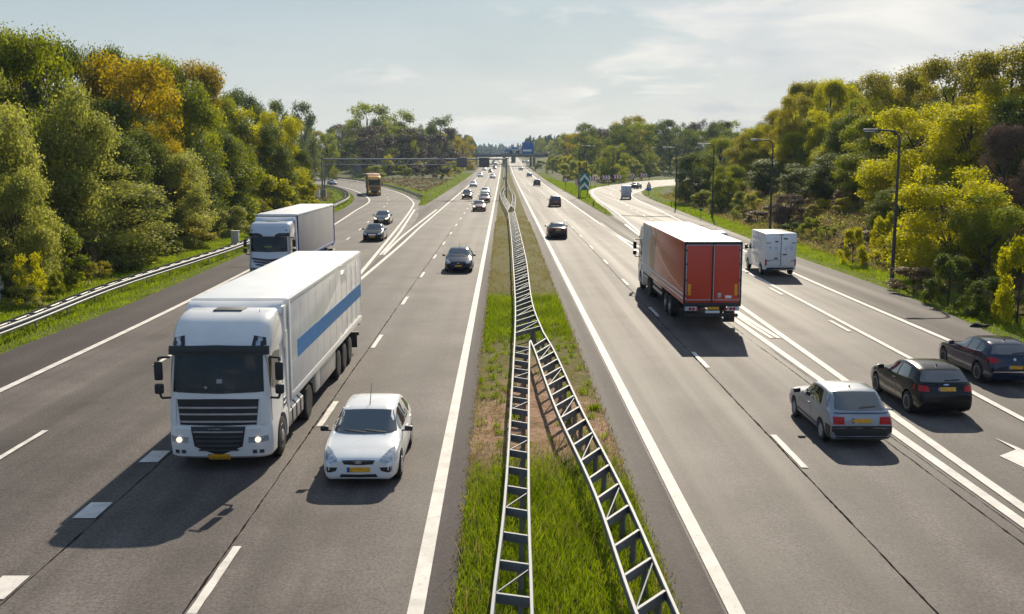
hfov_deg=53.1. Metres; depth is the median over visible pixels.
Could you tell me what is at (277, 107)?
tree
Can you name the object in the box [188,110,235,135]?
tree
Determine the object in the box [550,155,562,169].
bush
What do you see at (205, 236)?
bush
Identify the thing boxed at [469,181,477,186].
passenger car
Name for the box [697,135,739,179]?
tree
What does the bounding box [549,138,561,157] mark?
tree
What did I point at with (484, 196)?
passenger car
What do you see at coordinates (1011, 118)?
tree
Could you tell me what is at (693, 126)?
tree
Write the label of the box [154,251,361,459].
articulated lorry
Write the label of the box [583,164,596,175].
bush
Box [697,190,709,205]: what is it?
bush
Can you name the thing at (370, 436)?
passenger car
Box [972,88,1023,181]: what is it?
tree
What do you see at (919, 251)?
tree
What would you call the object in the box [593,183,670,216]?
ramp road
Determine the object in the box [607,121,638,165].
tree
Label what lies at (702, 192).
bush
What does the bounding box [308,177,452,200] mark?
heath cover
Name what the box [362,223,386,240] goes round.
passenger car
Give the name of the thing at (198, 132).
tree
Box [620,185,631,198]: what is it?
box van
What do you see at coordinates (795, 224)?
bush
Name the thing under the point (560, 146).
tree
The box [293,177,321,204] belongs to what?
bush
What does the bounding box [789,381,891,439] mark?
passenger car
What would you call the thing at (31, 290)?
bush
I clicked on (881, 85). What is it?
tree
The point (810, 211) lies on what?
bush
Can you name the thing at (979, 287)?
bush
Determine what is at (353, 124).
tree
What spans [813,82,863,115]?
tree
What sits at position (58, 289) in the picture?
bush
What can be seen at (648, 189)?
warning sign
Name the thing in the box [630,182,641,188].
passenger car
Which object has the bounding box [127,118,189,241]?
tree
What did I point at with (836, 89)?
tree
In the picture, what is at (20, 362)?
road shoulder
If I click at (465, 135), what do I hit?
tree
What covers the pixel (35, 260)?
bush
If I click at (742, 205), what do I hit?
bush
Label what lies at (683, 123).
tree
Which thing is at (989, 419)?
ramp road
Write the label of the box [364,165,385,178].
bush
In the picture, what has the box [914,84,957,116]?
tree
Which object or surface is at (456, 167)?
bush
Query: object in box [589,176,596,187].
chevron board
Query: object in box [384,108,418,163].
tree
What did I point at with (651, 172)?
bush
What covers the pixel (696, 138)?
tree
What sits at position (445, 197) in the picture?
road shoulder
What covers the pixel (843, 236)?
heath cover
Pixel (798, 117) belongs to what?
tree
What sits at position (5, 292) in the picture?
bush
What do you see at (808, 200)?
bush
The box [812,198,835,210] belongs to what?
bush
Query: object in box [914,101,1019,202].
tree
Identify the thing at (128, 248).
tree
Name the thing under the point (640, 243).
door window
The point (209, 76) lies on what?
tree
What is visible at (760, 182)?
tree
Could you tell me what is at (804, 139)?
tree
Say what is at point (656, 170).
bush
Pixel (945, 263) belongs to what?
bush
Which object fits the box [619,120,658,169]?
tree
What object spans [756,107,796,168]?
tree
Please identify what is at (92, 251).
bush
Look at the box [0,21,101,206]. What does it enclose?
tree
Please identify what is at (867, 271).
verge grass
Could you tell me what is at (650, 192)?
gore grass
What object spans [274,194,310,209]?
bush
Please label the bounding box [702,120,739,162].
tree
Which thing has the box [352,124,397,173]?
tree
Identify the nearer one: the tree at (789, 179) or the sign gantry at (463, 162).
the tree at (789, 179)
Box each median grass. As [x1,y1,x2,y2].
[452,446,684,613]
[483,291,572,343]
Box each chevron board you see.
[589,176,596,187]
[602,175,609,185]
[614,175,621,178]
[640,173,646,180]
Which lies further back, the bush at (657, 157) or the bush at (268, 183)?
the bush at (657, 157)
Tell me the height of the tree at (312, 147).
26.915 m
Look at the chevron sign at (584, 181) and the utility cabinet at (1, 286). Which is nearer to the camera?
the utility cabinet at (1, 286)
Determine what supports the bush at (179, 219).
on the ground at (350, 173)
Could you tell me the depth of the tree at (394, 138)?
418.13 m
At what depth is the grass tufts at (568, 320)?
30.53 m
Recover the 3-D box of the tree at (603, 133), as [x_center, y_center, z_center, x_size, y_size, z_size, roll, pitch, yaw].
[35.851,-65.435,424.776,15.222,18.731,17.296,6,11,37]
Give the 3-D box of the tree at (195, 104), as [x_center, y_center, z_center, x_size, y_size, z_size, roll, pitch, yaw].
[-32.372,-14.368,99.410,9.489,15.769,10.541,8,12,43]
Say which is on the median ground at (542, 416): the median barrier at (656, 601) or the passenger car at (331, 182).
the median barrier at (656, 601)
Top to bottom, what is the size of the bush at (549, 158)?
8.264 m
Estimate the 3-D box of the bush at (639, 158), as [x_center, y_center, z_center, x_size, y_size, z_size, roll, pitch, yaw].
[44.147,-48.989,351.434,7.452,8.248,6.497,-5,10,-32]
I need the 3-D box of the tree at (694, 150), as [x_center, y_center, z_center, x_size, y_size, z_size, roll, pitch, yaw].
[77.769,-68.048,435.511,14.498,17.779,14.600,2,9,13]
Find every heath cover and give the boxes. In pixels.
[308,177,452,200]
[663,173,1023,307]
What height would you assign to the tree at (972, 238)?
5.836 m
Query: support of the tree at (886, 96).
on the ground at (350, 173)
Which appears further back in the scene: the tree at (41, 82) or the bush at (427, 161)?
the bush at (427, 161)
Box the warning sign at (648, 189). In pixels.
[644,182,650,193]
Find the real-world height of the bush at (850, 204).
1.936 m
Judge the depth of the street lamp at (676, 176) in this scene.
149.95 m
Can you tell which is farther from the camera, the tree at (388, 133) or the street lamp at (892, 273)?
the tree at (388, 133)
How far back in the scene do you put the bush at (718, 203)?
135.01 m
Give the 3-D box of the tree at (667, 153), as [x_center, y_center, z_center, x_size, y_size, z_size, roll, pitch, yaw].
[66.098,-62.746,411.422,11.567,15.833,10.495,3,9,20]
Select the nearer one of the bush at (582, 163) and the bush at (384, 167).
the bush at (582, 163)
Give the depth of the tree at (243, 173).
106.23 m
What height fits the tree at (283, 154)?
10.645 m
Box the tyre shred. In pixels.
[970,322,989,327]
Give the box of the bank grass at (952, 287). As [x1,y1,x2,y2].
[659,173,1023,319]
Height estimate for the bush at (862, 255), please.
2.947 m
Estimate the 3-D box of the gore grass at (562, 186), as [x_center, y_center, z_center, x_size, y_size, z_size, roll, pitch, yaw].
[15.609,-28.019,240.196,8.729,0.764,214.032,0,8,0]
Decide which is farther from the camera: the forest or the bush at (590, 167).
the forest
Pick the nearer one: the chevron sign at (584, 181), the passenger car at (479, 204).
the passenger car at (479, 204)
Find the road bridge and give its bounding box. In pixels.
[460,150,567,165]
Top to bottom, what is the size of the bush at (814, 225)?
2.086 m
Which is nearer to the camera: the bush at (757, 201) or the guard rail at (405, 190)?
the bush at (757, 201)
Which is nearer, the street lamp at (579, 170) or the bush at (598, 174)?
the street lamp at (579, 170)
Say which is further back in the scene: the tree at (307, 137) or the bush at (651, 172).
the tree at (307, 137)
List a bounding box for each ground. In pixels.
[0,157,1023,550]
[453,173,680,613]
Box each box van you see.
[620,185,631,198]
[745,229,796,274]
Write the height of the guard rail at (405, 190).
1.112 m
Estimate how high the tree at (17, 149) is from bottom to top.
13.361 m
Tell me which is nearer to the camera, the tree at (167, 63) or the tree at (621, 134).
the tree at (167, 63)
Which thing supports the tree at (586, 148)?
on the ground at (350, 173)
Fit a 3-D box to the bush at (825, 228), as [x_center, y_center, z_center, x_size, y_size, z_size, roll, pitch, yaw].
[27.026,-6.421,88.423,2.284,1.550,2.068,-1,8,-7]
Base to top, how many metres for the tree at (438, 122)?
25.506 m
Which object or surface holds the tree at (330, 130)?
on the ground at (350, 173)
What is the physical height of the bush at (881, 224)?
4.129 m
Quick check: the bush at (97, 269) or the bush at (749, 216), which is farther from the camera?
the bush at (749, 216)
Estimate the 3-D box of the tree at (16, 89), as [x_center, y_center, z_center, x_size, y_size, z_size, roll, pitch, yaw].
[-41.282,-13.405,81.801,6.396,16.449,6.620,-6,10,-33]
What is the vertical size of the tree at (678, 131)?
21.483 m
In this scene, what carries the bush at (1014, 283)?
on the ground at (350, 173)
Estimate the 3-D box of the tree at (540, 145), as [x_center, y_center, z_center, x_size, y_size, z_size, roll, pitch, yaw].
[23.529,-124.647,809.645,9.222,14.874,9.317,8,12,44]
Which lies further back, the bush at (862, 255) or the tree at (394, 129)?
the tree at (394, 129)
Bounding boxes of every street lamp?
[578,145,589,197]
[663,147,676,206]
[697,143,713,217]
[750,139,773,228]
[863,129,900,280]
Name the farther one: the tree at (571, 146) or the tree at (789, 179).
the tree at (571, 146)
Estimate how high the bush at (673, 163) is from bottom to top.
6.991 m
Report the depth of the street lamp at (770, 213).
99.42 m
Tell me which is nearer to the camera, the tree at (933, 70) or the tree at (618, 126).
the tree at (933, 70)
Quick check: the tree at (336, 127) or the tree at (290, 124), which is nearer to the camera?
the tree at (290, 124)
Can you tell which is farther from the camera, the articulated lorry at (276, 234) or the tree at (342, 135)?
the tree at (342, 135)
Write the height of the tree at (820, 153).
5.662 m
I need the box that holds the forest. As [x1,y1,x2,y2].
[291,134,704,153]
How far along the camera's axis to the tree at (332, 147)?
325.43 m
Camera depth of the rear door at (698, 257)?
44.72 m
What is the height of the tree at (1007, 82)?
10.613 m
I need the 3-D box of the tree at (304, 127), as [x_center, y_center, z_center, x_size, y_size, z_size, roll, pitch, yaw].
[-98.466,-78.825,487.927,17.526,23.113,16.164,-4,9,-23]
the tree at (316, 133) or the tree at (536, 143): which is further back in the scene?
the tree at (536, 143)
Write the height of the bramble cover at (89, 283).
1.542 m
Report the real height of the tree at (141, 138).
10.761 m
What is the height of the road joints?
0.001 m
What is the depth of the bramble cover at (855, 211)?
93.75 m
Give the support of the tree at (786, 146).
on the ground at (350, 173)
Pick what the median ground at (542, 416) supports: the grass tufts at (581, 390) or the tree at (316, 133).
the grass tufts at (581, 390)
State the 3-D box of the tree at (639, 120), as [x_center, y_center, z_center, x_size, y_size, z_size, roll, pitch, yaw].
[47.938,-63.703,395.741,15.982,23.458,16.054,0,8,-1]
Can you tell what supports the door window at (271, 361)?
in the articulated lorry at (261, 355)
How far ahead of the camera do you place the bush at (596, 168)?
309.42 m
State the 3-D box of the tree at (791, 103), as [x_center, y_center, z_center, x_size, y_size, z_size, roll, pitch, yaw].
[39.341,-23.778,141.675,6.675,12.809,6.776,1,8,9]
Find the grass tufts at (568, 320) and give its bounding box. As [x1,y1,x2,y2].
[443,221,682,613]
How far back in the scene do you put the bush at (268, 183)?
119.29 m
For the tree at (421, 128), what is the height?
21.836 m
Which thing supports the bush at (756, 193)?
on the ground at (350, 173)
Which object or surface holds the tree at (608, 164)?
on the ground at (350, 173)
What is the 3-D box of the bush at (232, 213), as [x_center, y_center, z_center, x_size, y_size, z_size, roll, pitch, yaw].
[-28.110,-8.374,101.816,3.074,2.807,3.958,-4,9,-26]
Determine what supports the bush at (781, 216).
on the ground at (350, 173)
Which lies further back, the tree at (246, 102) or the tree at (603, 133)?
the tree at (603, 133)
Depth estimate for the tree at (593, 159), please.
384.74 m
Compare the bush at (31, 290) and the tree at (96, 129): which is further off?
the tree at (96, 129)
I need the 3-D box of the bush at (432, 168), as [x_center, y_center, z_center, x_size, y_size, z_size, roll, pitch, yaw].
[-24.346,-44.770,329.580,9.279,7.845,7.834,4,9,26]
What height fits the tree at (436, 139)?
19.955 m
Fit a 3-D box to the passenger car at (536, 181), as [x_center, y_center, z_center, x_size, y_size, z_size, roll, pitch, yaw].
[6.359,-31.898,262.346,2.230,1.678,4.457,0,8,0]
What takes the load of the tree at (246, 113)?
on the ground at (350, 173)
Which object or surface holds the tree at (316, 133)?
on the ground at (350, 173)
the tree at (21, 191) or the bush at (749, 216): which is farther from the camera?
the bush at (749, 216)
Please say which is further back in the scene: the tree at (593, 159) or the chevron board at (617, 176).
the tree at (593, 159)
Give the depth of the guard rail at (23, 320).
54.70 m
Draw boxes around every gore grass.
[315,173,472,208]
[538,173,716,216]
[543,178,611,214]
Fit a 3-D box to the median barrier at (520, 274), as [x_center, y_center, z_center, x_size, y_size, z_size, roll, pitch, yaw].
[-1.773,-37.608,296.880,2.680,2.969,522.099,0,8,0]
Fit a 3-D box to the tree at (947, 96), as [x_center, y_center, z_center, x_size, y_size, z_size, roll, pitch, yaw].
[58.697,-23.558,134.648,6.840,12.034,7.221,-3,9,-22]
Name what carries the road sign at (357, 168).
on the ground at (350, 173)
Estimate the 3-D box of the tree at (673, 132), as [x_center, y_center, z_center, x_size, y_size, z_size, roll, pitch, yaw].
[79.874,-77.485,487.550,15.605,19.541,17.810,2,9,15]
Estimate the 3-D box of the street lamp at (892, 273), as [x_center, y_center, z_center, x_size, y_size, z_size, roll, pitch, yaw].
[22.132,-6.046,61.782,2.330,9.272,0.260,0,8,0]
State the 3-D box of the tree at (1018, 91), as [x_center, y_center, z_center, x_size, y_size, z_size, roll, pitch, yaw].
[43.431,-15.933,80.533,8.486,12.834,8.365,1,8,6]
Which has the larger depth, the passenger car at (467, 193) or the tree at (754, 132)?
the passenger car at (467, 193)
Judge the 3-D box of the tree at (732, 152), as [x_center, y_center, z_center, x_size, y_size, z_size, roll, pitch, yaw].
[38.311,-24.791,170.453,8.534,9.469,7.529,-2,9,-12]
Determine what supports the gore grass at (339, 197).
on the ground at (350, 173)
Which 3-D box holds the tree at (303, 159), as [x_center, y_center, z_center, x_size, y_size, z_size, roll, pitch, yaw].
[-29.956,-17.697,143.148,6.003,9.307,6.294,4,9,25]
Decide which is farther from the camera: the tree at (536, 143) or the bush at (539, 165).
the tree at (536, 143)
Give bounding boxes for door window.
[268,349,279,386]
[639,240,641,254]
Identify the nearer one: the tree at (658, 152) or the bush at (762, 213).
the bush at (762, 213)
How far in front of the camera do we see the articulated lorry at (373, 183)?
196.94 m
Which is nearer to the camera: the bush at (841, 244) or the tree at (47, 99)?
the bush at (841, 244)
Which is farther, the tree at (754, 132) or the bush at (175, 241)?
the tree at (754, 132)
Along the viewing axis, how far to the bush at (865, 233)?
80.59 m
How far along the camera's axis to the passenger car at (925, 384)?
30.16 m
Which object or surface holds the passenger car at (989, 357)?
on the ramp road at (989, 419)
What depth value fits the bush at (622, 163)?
333.92 m
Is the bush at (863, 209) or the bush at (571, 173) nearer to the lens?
the bush at (863, 209)
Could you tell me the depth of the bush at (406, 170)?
325.94 m
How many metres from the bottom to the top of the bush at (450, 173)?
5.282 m
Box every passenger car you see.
[320,384,412,478]
[327,179,336,184]
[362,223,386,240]
[373,210,392,223]
[442,244,475,270]
[461,189,472,198]
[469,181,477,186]
[471,200,486,210]
[479,193,489,201]
[480,187,490,194]
[532,179,540,185]
[545,222,567,237]
[547,195,561,206]
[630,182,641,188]
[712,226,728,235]
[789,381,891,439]
[871,358,971,411]
[939,335,1023,380]
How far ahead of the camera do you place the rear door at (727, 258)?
44.73 m
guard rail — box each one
[0,185,349,334]
[315,174,422,198]
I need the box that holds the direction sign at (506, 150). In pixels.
[505,147,517,160]
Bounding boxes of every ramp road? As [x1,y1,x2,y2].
[0,177,419,471]
[589,179,1023,449]
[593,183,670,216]
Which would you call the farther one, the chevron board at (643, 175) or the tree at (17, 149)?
the chevron board at (643, 175)
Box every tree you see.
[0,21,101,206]
[0,67,56,283]
[0,159,67,300]
[4,71,34,135]
[10,77,52,117]
[14,30,102,125]
[29,78,130,267]
[32,161,187,271]
[33,86,75,113]
[37,160,128,257]
[48,94,140,132]
[69,49,193,190]
[71,131,118,183]
[83,40,133,105]
[90,133,163,236]
[113,106,166,182]
[118,127,188,246]
[125,49,189,130]
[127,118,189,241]
[131,76,236,209]
[139,150,214,247]
[156,147,224,231]
[163,56,231,126]
[182,135,230,232]
[184,124,213,147]
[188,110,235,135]
[199,132,262,230]
[208,103,273,206]
[211,129,259,228]
[216,93,241,126]
[221,87,268,124]
[229,116,293,209]
[230,134,268,224]
[255,140,302,208]
[257,110,312,200]
[266,98,290,148]
[287,99,318,178]
[290,148,317,201]
[292,120,320,148]
[299,125,318,150]
[310,130,333,158]
[314,132,341,179]
[319,123,356,157]
[319,126,349,166]
[336,130,364,167]
[337,101,393,168]
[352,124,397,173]
[362,132,392,170]
[379,121,407,161]
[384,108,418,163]
[384,125,419,171]
[391,127,429,171]
[415,124,431,155]
[419,114,457,166]
[423,127,465,171]
[445,136,461,153]
[451,136,476,169]
[463,134,475,157]
[534,137,547,152]
[536,140,546,157]
[546,140,554,152]
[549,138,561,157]
[555,132,576,154]
[562,141,578,154]
[563,133,585,159]
[567,122,600,171]
[575,133,603,159]
[576,134,601,165]
[581,127,613,155]
[598,143,630,181]
[600,122,640,156]
[602,126,633,172]
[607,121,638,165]
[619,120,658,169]
[621,115,654,160]
[645,119,694,169]
[649,124,670,166]
[662,133,691,166]
[670,124,685,154]
[673,152,722,201]
[677,122,695,157]
[680,119,707,157]
[681,129,711,156]
[685,127,717,169]
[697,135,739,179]
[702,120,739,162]
[708,119,742,163]
[708,162,749,205]
[720,130,759,181]
[738,123,778,173]
[743,158,793,190]
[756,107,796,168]
[769,130,807,180]
[771,92,817,173]
[771,111,809,153]
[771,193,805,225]
[776,162,827,194]
[780,79,826,136]
[792,112,828,168]
[800,75,855,167]
[805,151,857,199]
[807,145,829,165]
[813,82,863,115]
[818,110,867,178]
[821,112,846,149]
[825,80,865,111]
[830,114,905,196]
[840,94,890,149]
[843,133,886,155]
[846,137,896,176]
[847,63,942,152]
[848,100,964,203]
[860,85,899,118]
[862,186,923,232]
[880,161,1020,277]
[882,135,926,184]
[893,49,998,145]
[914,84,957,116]
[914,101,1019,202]
[930,189,1023,283]
[939,87,960,102]
[944,42,1023,169]
[950,74,1014,107]
[964,77,1017,169]
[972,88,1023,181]
[974,121,1023,232]
[975,94,1023,194]
[1009,36,1023,95]
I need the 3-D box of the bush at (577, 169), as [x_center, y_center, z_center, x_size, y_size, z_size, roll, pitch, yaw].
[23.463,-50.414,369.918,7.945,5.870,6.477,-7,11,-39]
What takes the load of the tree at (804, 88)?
on the ground at (350, 173)
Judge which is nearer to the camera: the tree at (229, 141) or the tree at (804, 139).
the tree at (229, 141)
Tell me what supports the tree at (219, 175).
on the ground at (350, 173)
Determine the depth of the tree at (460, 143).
473.37 m
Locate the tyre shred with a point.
(976, 324)
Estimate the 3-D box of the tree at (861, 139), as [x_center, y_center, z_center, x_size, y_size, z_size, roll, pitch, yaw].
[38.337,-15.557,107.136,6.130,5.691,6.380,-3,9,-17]
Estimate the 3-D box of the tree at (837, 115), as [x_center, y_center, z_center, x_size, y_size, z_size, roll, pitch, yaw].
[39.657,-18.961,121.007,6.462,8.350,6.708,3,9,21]
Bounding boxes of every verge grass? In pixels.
[0,207,341,352]
[659,201,1023,341]
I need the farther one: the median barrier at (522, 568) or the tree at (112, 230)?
the tree at (112, 230)
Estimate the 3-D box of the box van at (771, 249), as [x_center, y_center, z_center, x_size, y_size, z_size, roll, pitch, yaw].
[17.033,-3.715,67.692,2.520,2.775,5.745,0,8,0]
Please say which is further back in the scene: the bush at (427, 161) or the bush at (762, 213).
the bush at (427, 161)
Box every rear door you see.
[685,245,712,299]
[712,245,740,299]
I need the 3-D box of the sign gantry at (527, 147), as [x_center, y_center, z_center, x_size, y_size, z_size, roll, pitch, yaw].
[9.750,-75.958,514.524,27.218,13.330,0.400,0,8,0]
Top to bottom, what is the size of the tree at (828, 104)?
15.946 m
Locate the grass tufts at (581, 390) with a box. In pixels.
[471,327,627,483]
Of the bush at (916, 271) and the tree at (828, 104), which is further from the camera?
the tree at (828, 104)
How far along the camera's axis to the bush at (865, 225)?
85.31 m
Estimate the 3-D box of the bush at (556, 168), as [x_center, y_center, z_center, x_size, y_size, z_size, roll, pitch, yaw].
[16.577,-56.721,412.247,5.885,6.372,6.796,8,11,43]
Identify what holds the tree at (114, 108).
on the ground at (350, 173)
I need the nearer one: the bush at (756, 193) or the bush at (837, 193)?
the bush at (837, 193)
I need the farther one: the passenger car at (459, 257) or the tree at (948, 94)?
the tree at (948, 94)
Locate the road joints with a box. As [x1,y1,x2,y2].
[2,215,1023,613]
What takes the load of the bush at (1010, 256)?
on the ground at (350, 173)
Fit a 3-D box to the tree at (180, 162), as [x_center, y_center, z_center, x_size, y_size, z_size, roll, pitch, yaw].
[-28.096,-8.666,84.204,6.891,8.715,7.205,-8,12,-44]
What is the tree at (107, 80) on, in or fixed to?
on the ground at (350, 173)
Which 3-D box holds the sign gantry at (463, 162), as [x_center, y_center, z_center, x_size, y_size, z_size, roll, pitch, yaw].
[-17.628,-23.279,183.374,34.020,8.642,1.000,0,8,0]
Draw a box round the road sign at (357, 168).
[354,165,360,172]
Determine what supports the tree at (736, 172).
on the ground at (350, 173)
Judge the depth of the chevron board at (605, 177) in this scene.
264.19 m
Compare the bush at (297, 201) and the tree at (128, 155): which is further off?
the bush at (297, 201)
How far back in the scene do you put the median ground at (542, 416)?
31.48 m
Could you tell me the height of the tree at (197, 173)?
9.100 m
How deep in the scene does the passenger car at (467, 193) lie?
181.44 m
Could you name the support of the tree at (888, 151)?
on the ground at (350, 173)
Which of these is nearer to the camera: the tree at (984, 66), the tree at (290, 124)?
the tree at (984, 66)
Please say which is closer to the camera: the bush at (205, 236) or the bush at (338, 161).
the bush at (205, 236)
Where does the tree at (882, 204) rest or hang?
on the ground at (350, 173)
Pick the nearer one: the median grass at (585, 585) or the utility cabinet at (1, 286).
the median grass at (585, 585)
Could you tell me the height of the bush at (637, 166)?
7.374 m
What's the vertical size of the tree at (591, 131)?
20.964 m
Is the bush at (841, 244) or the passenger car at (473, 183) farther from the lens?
the passenger car at (473, 183)
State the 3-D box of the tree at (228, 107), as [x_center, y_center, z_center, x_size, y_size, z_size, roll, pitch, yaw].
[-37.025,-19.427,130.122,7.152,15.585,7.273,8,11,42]
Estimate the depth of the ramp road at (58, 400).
35.80 m
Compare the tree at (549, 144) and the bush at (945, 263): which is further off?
the tree at (549, 144)
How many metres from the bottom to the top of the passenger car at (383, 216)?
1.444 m
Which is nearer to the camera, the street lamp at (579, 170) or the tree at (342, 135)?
the street lamp at (579, 170)
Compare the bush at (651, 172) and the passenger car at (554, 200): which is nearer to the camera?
the passenger car at (554, 200)
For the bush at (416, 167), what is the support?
on the ground at (350, 173)
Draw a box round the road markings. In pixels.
[0,157,1023,613]
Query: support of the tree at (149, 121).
on the ground at (350, 173)
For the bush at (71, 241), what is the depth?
58.18 m
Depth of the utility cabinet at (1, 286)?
53.35 m
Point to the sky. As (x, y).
(506, 72)
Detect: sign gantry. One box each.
[318,153,508,198]
[504,142,558,167]
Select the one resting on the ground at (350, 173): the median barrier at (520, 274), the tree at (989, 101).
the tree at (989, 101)
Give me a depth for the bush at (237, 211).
95.79 m
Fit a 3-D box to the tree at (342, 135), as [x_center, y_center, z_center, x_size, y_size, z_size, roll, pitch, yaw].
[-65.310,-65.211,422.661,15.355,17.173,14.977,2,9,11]
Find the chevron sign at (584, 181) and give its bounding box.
[580,173,588,196]
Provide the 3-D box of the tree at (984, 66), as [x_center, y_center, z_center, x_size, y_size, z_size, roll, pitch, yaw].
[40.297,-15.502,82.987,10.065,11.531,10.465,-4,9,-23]
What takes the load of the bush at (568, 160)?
on the ground at (350, 173)
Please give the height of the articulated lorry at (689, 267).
3.890 m
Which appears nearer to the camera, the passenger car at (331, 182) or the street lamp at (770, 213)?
the street lamp at (770, 213)
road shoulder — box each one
[0,184,368,387]
[415,160,489,211]
[424,160,501,613]
[507,159,724,613]
[517,158,606,215]
[632,185,994,340]
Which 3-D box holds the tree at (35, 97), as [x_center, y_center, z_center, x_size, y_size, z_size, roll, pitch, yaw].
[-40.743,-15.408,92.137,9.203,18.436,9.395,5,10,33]
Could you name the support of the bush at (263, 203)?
on the ground at (350, 173)
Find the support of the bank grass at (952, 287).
on the ground at (350, 173)
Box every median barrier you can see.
[490,339,533,613]
[500,170,543,344]
[530,332,679,613]
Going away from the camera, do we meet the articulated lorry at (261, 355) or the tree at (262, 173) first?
the articulated lorry at (261, 355)
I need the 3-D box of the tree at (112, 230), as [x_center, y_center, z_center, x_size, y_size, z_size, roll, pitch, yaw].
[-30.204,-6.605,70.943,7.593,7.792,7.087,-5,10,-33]
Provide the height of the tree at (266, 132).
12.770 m
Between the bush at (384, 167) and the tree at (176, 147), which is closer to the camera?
the tree at (176, 147)
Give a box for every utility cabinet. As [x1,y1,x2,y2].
[0,274,4,301]
[230,230,239,242]
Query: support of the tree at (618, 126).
on the ground at (350, 173)
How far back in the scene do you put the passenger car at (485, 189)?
200.23 m
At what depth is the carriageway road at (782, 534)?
24.96 m
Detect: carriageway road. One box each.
[0,157,501,613]
[506,157,1023,613]
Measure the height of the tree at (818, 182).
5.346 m
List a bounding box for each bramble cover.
[0,226,249,313]
[665,174,1023,303]
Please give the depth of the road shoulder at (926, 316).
56.21 m
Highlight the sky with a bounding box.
[0,0,1023,153]
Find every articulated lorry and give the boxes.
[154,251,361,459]
[243,204,334,271]
[366,173,382,194]
[633,222,742,321]
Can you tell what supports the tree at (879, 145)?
on the ground at (350, 173)
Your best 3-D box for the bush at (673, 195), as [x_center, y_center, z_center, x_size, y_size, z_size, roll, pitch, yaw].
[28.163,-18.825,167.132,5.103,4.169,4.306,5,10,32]
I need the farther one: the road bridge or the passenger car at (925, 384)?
the road bridge
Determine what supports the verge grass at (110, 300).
on the ground at (350, 173)
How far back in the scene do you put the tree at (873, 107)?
115.71 m
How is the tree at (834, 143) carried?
on the ground at (350, 173)
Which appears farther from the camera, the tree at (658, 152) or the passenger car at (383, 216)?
the tree at (658, 152)
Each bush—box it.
[0,272,17,296]
[1,284,48,310]
[10,250,49,307]
[21,223,95,290]
[45,268,65,300]
[69,230,99,272]
[84,260,114,279]
[156,236,187,255]
[162,217,219,249]
[166,211,181,246]
[210,203,250,235]
[216,209,244,229]
[251,174,296,211]
[252,198,265,215]
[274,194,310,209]
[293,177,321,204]
[332,155,347,166]
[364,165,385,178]
[380,155,395,172]
[396,163,411,177]
[408,163,425,175]
[410,161,423,174]
[424,157,451,178]
[424,160,440,174]
[441,165,455,176]
[444,161,462,173]
[533,160,545,168]
[545,154,555,168]
[545,158,559,172]
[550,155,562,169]
[559,155,573,169]
[560,159,578,179]
[565,160,584,172]
[573,161,592,175]
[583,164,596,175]
[592,159,607,174]
[597,157,612,181]
[617,156,638,175]
[623,158,644,179]
[631,154,647,171]
[638,166,654,175]
[643,163,661,174]
[653,162,668,171]
[654,154,661,168]
[669,157,682,174]
[670,181,693,201]
[690,189,711,207]
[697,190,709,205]
[706,192,736,212]
[729,191,757,215]
[743,210,767,222]
[744,192,760,202]
[750,198,762,204]
[756,205,776,217]
[781,222,799,232]
[797,217,823,236]
[803,203,825,216]
[805,190,826,203]
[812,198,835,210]
[813,225,837,240]
[829,189,854,209]
[832,197,857,212]
[835,227,870,265]
[837,241,853,249]
[846,230,878,240]
[860,202,880,214]
[862,217,870,227]
[867,207,899,262]
[882,266,942,295]
[917,253,975,308]
[963,276,1023,318]
[989,228,1023,325]
[999,278,1023,289]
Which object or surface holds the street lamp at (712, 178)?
on the ground at (350, 173)
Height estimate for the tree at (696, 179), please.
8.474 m
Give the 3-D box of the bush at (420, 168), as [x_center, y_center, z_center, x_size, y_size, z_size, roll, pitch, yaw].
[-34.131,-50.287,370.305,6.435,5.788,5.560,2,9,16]
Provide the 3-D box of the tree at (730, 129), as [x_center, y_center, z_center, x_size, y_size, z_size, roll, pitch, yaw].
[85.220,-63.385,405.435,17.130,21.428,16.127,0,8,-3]
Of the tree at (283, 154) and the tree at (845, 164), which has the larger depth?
the tree at (283, 154)
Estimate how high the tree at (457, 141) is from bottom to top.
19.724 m
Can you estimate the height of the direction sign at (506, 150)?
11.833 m

